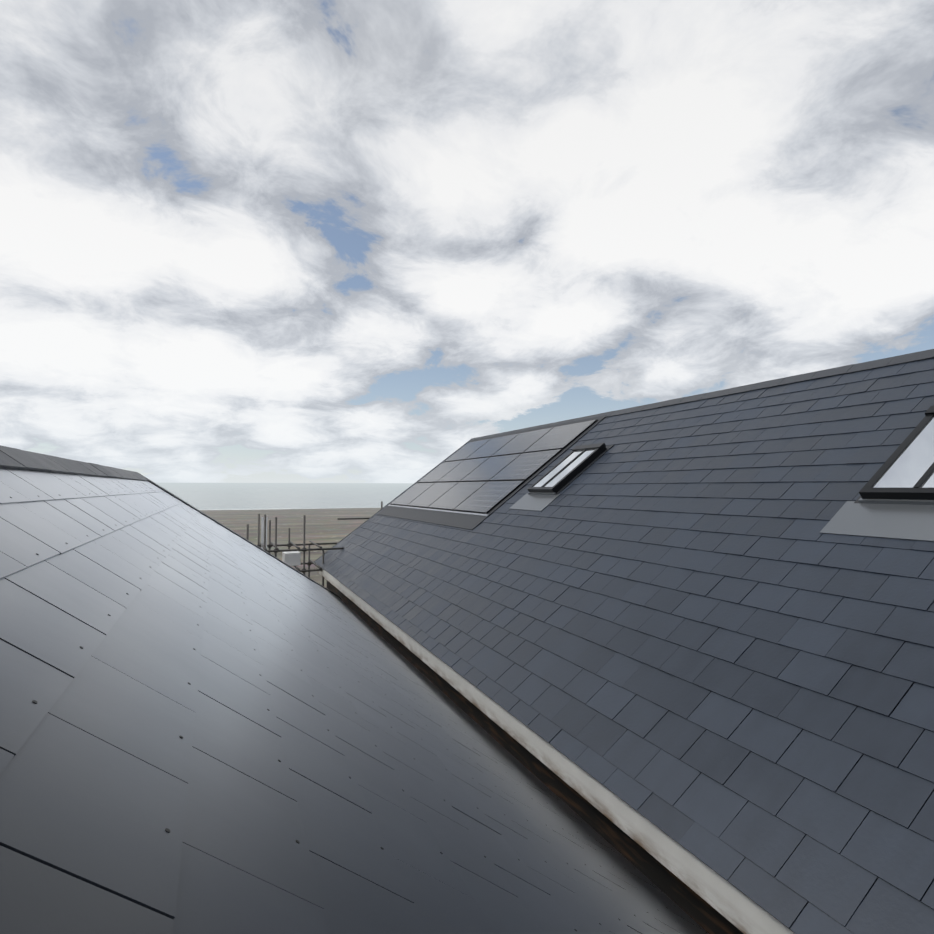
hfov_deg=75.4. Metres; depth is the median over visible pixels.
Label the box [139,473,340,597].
verge
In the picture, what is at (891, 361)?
ridge
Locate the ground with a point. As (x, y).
(324, 526)
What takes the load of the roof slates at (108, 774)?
on the roof
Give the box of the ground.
[200,508,380,587]
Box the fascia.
[316,564,794,933]
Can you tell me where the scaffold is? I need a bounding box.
[246,514,344,585]
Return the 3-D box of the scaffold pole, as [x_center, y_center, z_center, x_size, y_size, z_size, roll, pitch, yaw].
[-2.722,5.072,16.361,1.600,8.260,0.119,1,-2,-22]
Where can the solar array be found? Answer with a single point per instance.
(471, 484)
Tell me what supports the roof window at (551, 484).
on the roof slates at (608, 618)
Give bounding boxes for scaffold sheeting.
[261,517,300,565]
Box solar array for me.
[378,415,606,529]
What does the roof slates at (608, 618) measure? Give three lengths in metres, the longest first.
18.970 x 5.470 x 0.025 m
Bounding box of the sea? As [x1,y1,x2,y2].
[156,483,413,509]
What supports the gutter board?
attached to the fascia
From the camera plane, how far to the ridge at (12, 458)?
3.60 m
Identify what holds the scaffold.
on the ground
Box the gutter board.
[327,580,743,933]
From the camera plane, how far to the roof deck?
3.06 m
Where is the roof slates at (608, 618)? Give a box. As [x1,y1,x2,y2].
[314,358,933,933]
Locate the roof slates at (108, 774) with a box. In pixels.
[0,468,708,933]
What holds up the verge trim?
attached to the roof
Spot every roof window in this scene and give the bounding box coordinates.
[509,443,613,510]
[819,405,933,541]
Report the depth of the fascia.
3.83 m
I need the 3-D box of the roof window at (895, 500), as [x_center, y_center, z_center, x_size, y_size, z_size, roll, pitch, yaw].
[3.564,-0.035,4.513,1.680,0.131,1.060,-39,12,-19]
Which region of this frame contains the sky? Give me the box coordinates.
[0,0,933,482]
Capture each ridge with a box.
[0,445,148,480]
[467,349,933,442]
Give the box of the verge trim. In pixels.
[315,443,465,560]
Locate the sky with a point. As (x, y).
(242, 241)

